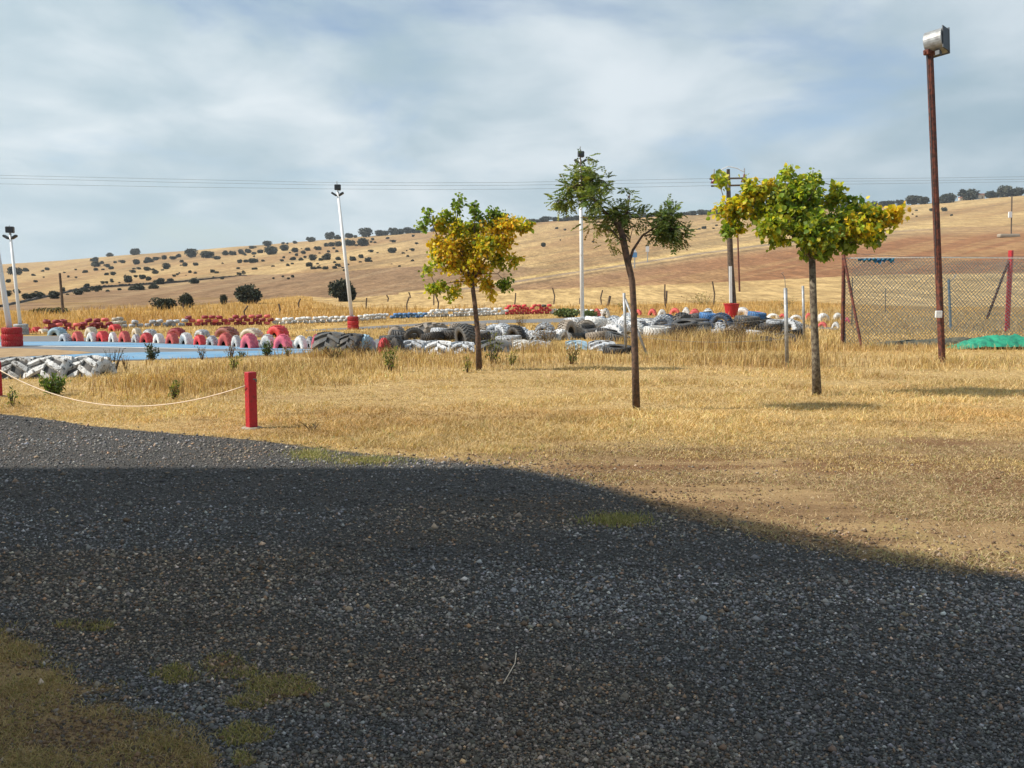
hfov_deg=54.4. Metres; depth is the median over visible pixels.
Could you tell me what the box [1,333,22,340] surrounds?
tyre
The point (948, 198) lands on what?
holm oak
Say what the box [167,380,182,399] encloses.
weed
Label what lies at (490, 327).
tyre
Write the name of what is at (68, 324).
kart tyre
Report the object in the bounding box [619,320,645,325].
tyre
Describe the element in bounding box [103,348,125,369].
weed
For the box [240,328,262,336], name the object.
tyre
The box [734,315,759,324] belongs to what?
tyre
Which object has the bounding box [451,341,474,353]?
tyre
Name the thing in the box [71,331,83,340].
tyre
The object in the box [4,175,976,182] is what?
power wire
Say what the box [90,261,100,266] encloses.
holm oak
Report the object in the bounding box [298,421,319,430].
weed
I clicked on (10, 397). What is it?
weed
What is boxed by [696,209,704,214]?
holm oak
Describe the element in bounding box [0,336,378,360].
asphalt track
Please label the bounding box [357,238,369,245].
holm oak
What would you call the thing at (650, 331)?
tyre
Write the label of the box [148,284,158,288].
holm oak
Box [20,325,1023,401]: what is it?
tall straw
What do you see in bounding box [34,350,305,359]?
blue kerb strip
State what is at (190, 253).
holm oak
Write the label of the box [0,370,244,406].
rope
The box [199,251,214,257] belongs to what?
holm oak
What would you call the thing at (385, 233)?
holm oak
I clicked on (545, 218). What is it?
holm oak
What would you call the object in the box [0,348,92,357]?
dirt island
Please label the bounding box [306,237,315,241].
holm oak
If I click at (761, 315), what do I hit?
tyre
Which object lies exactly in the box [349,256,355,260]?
holm oak
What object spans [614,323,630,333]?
tyre
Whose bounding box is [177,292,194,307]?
bush
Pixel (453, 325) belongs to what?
tyre
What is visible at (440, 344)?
tyre
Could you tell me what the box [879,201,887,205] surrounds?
holm oak
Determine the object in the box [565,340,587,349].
tyre
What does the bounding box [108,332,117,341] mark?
tyre
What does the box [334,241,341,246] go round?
holm oak
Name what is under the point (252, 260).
holm oak
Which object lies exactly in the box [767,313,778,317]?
tyre
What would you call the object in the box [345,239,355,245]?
holm oak
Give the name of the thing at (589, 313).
bush
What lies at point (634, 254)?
road sign
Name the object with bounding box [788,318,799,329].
tyre
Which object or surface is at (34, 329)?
tyre
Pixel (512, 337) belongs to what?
tyre
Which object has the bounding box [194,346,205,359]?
weed
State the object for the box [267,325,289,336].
tyre
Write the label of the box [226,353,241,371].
weed
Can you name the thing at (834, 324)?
tyre
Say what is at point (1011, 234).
field pole
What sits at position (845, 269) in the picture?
chainlink fence
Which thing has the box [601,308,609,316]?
tyre
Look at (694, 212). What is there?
holm oak
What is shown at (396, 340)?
tyre
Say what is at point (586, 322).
tyre
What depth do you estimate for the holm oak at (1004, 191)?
611.45 m
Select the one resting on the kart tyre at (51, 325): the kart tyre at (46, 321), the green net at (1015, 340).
the kart tyre at (46, 321)
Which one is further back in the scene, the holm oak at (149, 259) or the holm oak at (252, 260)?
the holm oak at (149, 259)
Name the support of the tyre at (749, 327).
on the ground at (970, 228)
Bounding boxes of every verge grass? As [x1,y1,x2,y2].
[0,305,1023,347]
[78,293,1023,310]
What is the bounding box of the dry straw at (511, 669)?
[503,653,516,683]
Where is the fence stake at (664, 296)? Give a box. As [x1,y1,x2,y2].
[664,284,665,308]
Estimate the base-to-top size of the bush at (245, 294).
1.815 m
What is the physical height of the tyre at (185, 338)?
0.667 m
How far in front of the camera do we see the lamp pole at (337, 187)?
35.48 m
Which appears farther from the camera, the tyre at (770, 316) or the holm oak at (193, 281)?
the holm oak at (193, 281)
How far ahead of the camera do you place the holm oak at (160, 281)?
187.54 m
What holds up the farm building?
on the ground at (970, 228)
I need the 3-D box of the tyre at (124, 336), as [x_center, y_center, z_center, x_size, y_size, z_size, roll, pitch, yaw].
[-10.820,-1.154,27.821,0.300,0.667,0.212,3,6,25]
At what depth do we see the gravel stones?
4.53 m
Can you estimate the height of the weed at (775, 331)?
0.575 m
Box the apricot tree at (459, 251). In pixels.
[413,192,535,370]
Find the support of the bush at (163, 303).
on the ground at (970, 228)
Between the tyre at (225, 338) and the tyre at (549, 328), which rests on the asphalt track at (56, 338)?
the tyre at (225, 338)
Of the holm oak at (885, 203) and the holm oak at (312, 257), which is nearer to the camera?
the holm oak at (312, 257)
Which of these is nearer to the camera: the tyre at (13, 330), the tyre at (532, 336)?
the tyre at (13, 330)
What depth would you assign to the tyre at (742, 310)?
49.46 m
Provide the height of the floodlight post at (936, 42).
6.552 m
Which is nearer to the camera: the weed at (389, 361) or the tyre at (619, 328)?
the weed at (389, 361)
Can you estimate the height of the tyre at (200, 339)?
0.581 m
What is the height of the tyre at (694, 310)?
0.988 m
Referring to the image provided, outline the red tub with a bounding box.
[723,303,739,317]
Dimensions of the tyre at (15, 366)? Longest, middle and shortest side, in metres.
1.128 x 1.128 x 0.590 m
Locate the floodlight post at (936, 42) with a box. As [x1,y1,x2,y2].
[923,25,949,364]
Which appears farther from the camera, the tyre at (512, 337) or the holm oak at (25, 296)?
the holm oak at (25, 296)
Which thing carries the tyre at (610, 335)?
on the ground at (970, 228)
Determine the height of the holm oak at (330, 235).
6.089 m
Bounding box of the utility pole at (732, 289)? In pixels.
[710,166,746,302]
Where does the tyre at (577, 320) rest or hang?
on the tyre
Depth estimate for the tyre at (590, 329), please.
31.03 m
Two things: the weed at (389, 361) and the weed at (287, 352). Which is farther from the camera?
the weed at (287, 352)
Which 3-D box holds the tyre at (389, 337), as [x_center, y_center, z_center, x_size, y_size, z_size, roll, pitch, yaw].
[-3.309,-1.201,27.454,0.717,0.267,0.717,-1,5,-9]
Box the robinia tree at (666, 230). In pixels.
[544,148,697,409]
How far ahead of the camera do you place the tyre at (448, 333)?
27.40 m
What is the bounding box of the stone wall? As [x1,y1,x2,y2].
[0,274,246,306]
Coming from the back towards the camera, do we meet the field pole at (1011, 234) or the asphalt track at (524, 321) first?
the field pole at (1011, 234)
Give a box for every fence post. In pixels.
[623,293,647,354]
[781,272,788,367]
[802,286,805,341]
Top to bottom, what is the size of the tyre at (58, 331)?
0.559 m
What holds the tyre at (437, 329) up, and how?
on the ground at (970, 228)
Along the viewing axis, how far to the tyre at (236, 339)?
25.58 m
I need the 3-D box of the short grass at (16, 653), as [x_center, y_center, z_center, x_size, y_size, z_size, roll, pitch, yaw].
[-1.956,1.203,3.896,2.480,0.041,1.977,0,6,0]
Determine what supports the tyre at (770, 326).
on the tyre
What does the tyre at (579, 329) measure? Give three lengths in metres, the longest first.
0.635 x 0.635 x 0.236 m
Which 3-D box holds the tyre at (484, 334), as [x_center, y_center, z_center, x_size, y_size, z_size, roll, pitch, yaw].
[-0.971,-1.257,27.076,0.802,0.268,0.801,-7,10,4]
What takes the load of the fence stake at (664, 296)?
on the ground at (970, 228)
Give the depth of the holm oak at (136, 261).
468.97 m
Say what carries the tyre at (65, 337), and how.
on the asphalt track at (56, 338)
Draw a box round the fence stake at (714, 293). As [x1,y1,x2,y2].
[712,281,714,306]
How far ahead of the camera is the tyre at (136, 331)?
31.27 m
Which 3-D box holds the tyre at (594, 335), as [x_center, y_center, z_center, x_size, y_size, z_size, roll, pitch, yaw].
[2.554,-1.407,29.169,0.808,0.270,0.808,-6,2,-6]
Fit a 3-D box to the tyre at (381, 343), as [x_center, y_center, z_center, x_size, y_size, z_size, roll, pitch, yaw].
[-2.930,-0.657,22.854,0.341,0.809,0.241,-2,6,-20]
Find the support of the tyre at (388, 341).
on the ground at (970, 228)
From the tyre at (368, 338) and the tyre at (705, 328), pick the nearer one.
the tyre at (368, 338)
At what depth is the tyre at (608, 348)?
22.99 m
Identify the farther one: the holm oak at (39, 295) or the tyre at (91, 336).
the holm oak at (39, 295)
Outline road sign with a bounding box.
[633,250,636,267]
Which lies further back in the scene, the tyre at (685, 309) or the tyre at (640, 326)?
the tyre at (685, 309)
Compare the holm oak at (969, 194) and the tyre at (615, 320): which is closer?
the tyre at (615, 320)
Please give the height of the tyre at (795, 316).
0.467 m
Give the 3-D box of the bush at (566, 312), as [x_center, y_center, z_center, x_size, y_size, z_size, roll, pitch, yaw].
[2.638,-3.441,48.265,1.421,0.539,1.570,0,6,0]
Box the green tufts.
[269,443,703,530]
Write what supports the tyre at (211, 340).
on the asphalt track at (56, 338)
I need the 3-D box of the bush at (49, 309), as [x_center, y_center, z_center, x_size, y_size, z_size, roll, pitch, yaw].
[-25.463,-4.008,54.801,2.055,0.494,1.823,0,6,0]
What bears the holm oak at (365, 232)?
on the ground at (970, 228)
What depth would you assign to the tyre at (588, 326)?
31.61 m
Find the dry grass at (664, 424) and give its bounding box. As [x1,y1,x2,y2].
[0,339,1023,480]
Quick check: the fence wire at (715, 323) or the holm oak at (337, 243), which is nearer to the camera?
the fence wire at (715, 323)
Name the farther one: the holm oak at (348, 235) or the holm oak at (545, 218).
the holm oak at (348, 235)
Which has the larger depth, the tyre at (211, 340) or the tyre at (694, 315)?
the tyre at (694, 315)
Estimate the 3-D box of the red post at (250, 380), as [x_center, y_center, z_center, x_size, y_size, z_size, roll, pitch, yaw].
[-2.910,0.185,11.114,0.252,0.641,0.256,0,6,0]
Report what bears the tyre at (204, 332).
on the ground at (970, 228)
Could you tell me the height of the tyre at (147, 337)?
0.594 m
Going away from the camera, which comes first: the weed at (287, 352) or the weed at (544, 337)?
the weed at (287, 352)
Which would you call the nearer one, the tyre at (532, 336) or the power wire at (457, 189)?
the tyre at (532, 336)
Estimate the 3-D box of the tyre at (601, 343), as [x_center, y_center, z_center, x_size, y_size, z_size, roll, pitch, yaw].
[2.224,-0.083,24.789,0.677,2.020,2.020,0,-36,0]
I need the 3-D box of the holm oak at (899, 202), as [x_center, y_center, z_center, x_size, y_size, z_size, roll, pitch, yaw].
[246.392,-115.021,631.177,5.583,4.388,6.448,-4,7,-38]
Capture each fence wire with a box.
[626,317,783,323]
[626,334,776,341]
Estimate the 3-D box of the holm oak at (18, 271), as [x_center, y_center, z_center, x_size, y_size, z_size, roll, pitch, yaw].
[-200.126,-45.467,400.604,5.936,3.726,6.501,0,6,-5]
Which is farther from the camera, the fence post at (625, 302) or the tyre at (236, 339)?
the tyre at (236, 339)
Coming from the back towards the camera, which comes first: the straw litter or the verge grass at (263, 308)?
the verge grass at (263, 308)
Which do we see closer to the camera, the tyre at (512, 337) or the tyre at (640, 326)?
the tyre at (512, 337)
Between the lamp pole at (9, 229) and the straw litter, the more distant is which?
the lamp pole at (9, 229)
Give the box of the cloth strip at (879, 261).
[858,258,894,263]
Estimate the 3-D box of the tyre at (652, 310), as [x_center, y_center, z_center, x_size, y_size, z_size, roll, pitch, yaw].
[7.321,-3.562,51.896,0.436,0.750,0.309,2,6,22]
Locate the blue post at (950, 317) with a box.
[947,270,956,328]
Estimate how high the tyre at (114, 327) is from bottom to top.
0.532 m
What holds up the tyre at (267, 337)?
on the asphalt track at (56, 338)
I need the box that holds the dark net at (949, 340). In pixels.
[863,336,982,346]
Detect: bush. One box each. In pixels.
[29,307,69,313]
[148,297,176,309]
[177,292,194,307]
[220,294,227,304]
[233,283,262,303]
[327,277,356,301]
[552,308,579,317]
[584,309,598,316]
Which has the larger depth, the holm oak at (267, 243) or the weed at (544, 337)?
the holm oak at (267, 243)
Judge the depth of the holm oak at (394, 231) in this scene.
688.43 m
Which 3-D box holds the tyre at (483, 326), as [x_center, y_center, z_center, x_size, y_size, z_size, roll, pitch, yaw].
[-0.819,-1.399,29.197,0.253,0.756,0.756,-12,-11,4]
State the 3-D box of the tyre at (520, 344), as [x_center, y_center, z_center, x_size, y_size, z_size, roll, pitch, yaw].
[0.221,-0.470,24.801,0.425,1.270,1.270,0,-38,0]
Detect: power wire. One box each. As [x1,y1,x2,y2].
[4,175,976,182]
[10,178,1010,185]
[31,182,975,189]
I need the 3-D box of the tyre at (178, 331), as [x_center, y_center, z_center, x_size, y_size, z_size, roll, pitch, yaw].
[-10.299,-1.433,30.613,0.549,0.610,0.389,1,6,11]
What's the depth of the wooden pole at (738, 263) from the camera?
96.15 m
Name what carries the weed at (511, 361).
on the ground at (970, 228)
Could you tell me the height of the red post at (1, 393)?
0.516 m
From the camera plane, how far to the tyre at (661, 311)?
48.92 m
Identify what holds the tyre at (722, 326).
on the ground at (970, 228)
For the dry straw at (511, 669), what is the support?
on the gravel stones
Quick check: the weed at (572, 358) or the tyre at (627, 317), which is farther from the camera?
the tyre at (627, 317)
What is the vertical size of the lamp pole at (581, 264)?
6.364 m
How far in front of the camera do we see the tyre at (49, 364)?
17.11 m
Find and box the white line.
[23,345,193,348]
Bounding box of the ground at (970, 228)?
[0,196,1023,767]
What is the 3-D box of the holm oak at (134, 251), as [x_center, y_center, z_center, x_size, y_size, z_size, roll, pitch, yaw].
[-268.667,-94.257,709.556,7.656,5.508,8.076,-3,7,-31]
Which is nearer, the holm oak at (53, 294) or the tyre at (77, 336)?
the tyre at (77, 336)
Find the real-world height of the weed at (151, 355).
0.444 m
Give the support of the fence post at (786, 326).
on the ground at (970, 228)
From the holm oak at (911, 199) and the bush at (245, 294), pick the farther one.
the holm oak at (911, 199)
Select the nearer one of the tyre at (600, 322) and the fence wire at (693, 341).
the fence wire at (693, 341)
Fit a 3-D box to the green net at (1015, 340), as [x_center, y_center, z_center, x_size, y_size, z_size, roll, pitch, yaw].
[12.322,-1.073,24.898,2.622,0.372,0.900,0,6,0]
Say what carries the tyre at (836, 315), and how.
on the ground at (970, 228)
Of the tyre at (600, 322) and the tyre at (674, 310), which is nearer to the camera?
the tyre at (600, 322)
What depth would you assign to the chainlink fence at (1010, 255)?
33.33 m
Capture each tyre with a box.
[0,356,33,378]
[1,327,21,333]
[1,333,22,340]
[1,340,22,346]
[13,324,28,326]
[23,355,73,378]
[31,327,40,332]
[38,329,48,332]
[43,319,50,323]
[47,327,66,335]
[48,323,55,327]
[59,333,71,340]
[64,322,71,326]
[66,355,116,377]
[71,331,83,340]
[84,327,97,335]
[86,332,95,341]
[96,331,108,341]
[108,324,121,330]
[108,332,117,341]
[118,331,130,341]
[131,334,139,341]
[132,328,141,335]
[139,332,152,342]
[143,329,156,335]
[153,333,164,342]
[165,332,178,343]
[167,327,186,336]
[179,332,192,343]
[193,335,205,344]
[194,329,209,336]
[206,335,217,344]
[214,326,239,336]
[217,332,231,345]
[231,335,240,346]
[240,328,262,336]
[240,333,258,347]
[260,334,274,347]
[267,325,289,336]
[273,334,292,347]
[293,335,307,348]
[306,336,311,347]
[312,331,344,352]
[337,333,367,353]
[347,316,358,320]
[347,321,358,324]
[347,325,358,329]
[359,334,376,353]
[377,338,390,353]
[379,335,403,340]
[388,325,403,334]
[390,335,404,354]
[391,330,419,339]
[403,327,423,339]
[403,340,425,354]
[415,322,447,332]
[421,331,443,340]
[424,340,450,353]
[430,327,446,331]
[441,327,455,339]
[448,323,461,327]
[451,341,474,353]
[454,323,474,344]
[461,331,490,340]
[479,323,486,329]
[480,330,501,339]
[481,340,512,352]
[486,324,496,329]
[495,323,509,335]
[495,335,521,341]
[506,325,526,339]
[513,340,528,349]
[527,330,555,340]
[529,340,550,347]
[535,322,555,330]
[554,329,570,339]
[557,319,576,339]
[565,317,584,323]
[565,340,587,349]
[569,331,587,338]
[576,323,583,332]
[578,320,595,327]
[579,324,594,328]
[583,328,596,331]
[585,316,607,326]
[585,330,610,339]
[587,340,614,350]
[597,327,616,331]
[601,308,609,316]
[602,344,630,353]
[603,323,623,333]
[604,331,629,341]
[612,317,619,323]
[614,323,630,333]
[618,316,630,322]
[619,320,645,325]
[627,321,644,335]
[643,326,671,336]
[648,308,656,314]
[651,314,672,325]
[653,325,672,333]
[658,309,665,314]
[670,308,679,314]
[671,319,697,332]
[672,312,692,320]
[680,318,708,321]
[682,307,689,313]
[690,308,698,313]
[690,311,711,317]
[693,325,711,334]
[697,322,710,326]
[699,312,715,319]
[710,312,732,324]
[715,322,725,328]
[728,323,747,332]
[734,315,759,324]
[737,307,748,315]
[746,322,762,329]
[747,311,766,319]
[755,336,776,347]
[759,323,782,330]
[766,319,783,327]
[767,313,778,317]
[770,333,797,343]
[781,329,802,337]
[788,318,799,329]
[790,315,801,319]
[818,313,829,320]
[818,322,826,326]
[832,313,840,319]
[832,322,839,327]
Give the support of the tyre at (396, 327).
on the ground at (970, 228)
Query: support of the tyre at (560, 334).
on the ground at (970, 228)
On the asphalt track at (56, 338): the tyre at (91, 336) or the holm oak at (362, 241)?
the tyre at (91, 336)
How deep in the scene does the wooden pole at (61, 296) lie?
53.45 m
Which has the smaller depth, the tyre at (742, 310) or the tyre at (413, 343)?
the tyre at (413, 343)
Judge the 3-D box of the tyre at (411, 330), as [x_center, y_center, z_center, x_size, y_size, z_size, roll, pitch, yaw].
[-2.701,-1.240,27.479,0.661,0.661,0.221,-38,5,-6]
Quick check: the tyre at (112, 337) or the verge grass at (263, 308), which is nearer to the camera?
the tyre at (112, 337)
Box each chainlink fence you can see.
[841,254,1023,347]
[851,250,1023,333]
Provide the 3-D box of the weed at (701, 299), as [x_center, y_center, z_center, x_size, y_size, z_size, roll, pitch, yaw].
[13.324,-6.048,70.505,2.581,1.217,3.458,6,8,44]
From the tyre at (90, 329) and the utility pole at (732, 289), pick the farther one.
the utility pole at (732, 289)
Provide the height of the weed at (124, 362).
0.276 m
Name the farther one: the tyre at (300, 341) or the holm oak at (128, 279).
the holm oak at (128, 279)
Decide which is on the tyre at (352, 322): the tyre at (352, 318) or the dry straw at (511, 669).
the tyre at (352, 318)
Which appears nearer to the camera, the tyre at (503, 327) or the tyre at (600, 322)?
the tyre at (503, 327)
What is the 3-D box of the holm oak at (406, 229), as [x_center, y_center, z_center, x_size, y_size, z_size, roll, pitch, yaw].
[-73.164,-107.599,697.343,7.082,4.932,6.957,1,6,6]
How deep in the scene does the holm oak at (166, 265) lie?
349.62 m
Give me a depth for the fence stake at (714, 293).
65.92 m
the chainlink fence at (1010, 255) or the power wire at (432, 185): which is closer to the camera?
the chainlink fence at (1010, 255)
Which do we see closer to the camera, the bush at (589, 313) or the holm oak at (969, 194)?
the bush at (589, 313)
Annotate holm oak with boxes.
[7,266,22,274]
[21,293,33,299]
[31,293,42,298]
[47,291,59,298]
[72,289,82,294]
[89,286,102,290]
[90,257,98,261]
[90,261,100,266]
[124,275,132,282]
[130,248,140,254]
[132,259,139,264]
[132,284,144,289]
[145,257,153,262]
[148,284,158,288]
[153,278,165,283]
[162,263,170,268]
[184,248,198,257]
[188,277,198,283]
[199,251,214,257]
[248,258,255,262]
[263,241,271,245]
[264,246,277,254]
[279,244,288,250]
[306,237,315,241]
[308,254,316,260]
[321,253,330,259]
[324,232,334,239]
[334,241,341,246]
[345,233,352,237]
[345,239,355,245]
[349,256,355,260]
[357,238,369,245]
[358,227,372,236]
[374,230,382,235]
[382,230,388,235]
[387,247,396,252]
[388,227,398,234]
[403,227,410,233]
[541,216,551,221]
[689,210,698,214]
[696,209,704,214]
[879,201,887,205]
[886,200,894,204]
[895,199,903,204]
[905,195,921,204]
[917,197,929,203]
[939,193,956,202]
[957,188,979,199]
[985,190,997,197]
[996,185,1012,196]
[1008,187,1023,195]
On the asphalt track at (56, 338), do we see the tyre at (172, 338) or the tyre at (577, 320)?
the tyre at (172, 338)
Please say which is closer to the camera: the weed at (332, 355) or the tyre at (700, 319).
the weed at (332, 355)
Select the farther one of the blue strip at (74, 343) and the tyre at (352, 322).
the tyre at (352, 322)
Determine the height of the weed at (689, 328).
0.607 m
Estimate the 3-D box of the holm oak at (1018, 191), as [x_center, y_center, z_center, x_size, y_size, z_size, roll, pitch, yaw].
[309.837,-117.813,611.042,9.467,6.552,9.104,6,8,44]
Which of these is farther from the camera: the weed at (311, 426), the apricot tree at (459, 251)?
the apricot tree at (459, 251)
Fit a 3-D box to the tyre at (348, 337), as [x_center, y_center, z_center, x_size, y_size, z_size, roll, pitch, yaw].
[-3.631,-0.718,22.790,0.469,0.898,0.898,2,-28,15]
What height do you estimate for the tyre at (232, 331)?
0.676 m
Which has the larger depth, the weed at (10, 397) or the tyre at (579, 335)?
the tyre at (579, 335)
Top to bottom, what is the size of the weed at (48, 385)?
0.430 m
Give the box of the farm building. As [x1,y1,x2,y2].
[977,193,984,198]
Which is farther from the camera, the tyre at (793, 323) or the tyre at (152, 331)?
the tyre at (793, 323)
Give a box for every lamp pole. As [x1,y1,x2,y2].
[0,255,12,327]
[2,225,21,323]
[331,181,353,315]
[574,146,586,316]
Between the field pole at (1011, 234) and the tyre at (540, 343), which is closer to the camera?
the tyre at (540, 343)
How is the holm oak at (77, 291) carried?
on the ground at (970, 228)
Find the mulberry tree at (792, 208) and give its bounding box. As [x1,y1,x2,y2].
[706,162,911,395]
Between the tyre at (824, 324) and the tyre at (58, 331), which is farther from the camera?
the tyre at (824, 324)
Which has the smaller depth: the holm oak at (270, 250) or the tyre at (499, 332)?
the tyre at (499, 332)
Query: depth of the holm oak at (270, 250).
487.81 m
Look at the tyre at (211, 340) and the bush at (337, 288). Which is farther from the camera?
the bush at (337, 288)
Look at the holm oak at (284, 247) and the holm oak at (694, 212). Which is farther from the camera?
the holm oak at (694, 212)
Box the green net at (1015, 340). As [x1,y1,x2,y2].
[947,333,1023,349]
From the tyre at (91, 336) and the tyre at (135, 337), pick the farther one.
the tyre at (91, 336)
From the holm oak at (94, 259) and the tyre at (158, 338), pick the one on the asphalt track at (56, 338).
the tyre at (158, 338)
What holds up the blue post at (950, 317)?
on the ground at (970, 228)
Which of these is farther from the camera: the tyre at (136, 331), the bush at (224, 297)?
the bush at (224, 297)
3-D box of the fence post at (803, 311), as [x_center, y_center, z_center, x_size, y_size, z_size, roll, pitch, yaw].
[8.117,-1.948,27.715,0.153,1.564,0.072,0,6,0]
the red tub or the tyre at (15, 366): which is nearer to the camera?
the tyre at (15, 366)
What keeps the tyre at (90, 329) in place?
on the ground at (970, 228)
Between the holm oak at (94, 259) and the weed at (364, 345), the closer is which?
the weed at (364, 345)
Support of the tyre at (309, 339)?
on the asphalt track at (56, 338)
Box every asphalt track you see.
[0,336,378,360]
[313,318,836,330]
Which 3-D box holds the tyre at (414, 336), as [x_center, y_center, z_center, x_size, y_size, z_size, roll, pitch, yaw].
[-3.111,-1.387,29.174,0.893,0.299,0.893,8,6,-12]
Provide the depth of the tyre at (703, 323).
28.94 m
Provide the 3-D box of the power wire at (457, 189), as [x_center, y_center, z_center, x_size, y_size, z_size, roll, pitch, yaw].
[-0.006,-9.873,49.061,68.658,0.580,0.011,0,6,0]
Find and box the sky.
[0,0,1023,263]
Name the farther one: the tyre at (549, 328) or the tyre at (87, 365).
the tyre at (549, 328)
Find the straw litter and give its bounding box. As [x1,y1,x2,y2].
[330,427,1023,580]
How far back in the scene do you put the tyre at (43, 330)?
32.86 m
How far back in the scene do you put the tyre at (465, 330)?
26.55 m
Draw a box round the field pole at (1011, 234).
[997,196,1019,236]
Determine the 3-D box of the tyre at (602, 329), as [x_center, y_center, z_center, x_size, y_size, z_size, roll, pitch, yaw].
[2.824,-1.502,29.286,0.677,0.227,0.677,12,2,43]
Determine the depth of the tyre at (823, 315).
43.29 m
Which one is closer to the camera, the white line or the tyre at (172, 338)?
the white line
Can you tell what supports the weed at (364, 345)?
on the ground at (970, 228)
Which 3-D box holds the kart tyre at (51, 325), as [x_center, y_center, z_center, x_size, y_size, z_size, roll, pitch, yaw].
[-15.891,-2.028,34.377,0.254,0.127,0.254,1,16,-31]
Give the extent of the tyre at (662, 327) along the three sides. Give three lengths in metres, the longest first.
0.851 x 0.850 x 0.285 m
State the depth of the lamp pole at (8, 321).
25.73 m
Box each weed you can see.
[5,386,20,406]
[37,372,71,394]
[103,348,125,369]
[121,355,129,369]
[144,341,159,360]
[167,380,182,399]
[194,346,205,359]
[224,343,237,357]
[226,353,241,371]
[259,341,273,355]
[281,344,293,355]
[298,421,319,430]
[319,345,346,358]
[347,339,371,355]
[379,345,398,371]
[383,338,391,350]
[462,355,472,372]
[482,333,505,361]
[506,350,518,365]
[513,310,527,326]
[529,323,558,341]
[564,346,581,363]
[617,302,629,312]
[662,323,696,339]
[681,292,722,304]
[717,317,751,341]
[760,323,783,335]
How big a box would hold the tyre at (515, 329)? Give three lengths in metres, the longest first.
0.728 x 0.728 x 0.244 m
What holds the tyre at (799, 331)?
on the ground at (970, 228)
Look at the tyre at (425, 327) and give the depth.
30.38 m
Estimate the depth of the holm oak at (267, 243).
668.48 m
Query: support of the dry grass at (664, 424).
on the ground at (970, 228)
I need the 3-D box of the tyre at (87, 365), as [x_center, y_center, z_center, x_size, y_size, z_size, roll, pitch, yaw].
[-7.486,0.038,17.719,0.577,1.103,1.104,1,37,6]
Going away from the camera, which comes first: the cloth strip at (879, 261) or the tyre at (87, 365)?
the tyre at (87, 365)
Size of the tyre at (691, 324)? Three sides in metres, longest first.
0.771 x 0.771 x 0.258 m
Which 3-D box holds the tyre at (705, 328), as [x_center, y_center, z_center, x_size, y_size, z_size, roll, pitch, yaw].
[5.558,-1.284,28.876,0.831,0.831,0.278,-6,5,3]
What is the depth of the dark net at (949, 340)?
25.68 m
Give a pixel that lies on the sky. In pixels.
(257, 93)
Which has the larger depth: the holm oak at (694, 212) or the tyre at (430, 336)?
the holm oak at (694, 212)
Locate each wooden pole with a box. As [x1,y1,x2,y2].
[59,273,64,313]
[737,234,740,291]
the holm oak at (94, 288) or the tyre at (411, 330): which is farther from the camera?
the holm oak at (94, 288)
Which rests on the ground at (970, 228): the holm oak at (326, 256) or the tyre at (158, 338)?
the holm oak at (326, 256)
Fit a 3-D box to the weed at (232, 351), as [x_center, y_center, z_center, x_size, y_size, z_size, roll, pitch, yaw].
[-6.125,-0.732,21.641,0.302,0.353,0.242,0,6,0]
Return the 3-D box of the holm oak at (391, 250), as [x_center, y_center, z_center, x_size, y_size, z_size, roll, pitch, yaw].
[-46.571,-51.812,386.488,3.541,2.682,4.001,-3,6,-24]
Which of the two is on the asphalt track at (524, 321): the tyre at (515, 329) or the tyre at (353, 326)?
the tyre at (353, 326)
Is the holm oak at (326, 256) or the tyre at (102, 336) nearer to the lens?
the tyre at (102, 336)
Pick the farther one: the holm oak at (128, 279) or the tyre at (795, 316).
the holm oak at (128, 279)
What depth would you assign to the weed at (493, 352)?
20.08 m
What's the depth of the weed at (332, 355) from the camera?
21.58 m
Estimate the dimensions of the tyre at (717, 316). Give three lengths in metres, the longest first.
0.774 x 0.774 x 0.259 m
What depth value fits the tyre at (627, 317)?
32.53 m
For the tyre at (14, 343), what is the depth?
25.61 m
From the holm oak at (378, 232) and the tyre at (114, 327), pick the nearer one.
the tyre at (114, 327)
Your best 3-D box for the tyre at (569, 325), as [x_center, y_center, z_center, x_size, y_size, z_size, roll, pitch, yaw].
[1.637,-1.445,29.273,0.302,0.902,0.902,-3,12,29]
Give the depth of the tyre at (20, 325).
31.71 m
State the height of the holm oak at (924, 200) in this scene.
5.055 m
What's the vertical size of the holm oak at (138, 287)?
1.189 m
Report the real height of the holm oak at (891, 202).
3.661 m
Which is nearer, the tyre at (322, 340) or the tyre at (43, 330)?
the tyre at (322, 340)
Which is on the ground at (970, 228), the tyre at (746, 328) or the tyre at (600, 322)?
the tyre at (746, 328)
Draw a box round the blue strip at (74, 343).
[0,341,311,349]
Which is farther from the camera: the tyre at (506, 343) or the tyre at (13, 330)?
the tyre at (13, 330)
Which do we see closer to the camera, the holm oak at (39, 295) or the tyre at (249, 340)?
the tyre at (249, 340)
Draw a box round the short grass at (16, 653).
[0,618,327,767]
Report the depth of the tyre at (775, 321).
28.66 m
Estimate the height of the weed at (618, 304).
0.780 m
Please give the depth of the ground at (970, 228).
8.17 m
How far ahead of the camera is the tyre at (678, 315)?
31.64 m
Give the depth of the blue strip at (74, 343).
26.06 m
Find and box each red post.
[0,361,5,396]
[241,371,262,429]
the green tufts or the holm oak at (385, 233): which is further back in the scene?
the holm oak at (385, 233)
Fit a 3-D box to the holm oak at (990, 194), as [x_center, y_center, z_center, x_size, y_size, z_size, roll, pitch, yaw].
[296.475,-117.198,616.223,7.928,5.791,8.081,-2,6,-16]
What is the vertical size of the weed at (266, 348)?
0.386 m
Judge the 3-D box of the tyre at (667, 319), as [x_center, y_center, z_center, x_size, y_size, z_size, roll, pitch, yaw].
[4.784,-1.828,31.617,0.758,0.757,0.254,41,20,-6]
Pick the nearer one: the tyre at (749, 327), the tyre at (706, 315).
the tyre at (749, 327)
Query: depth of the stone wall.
184.22 m
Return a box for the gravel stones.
[0,412,1023,767]
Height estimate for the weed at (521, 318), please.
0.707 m

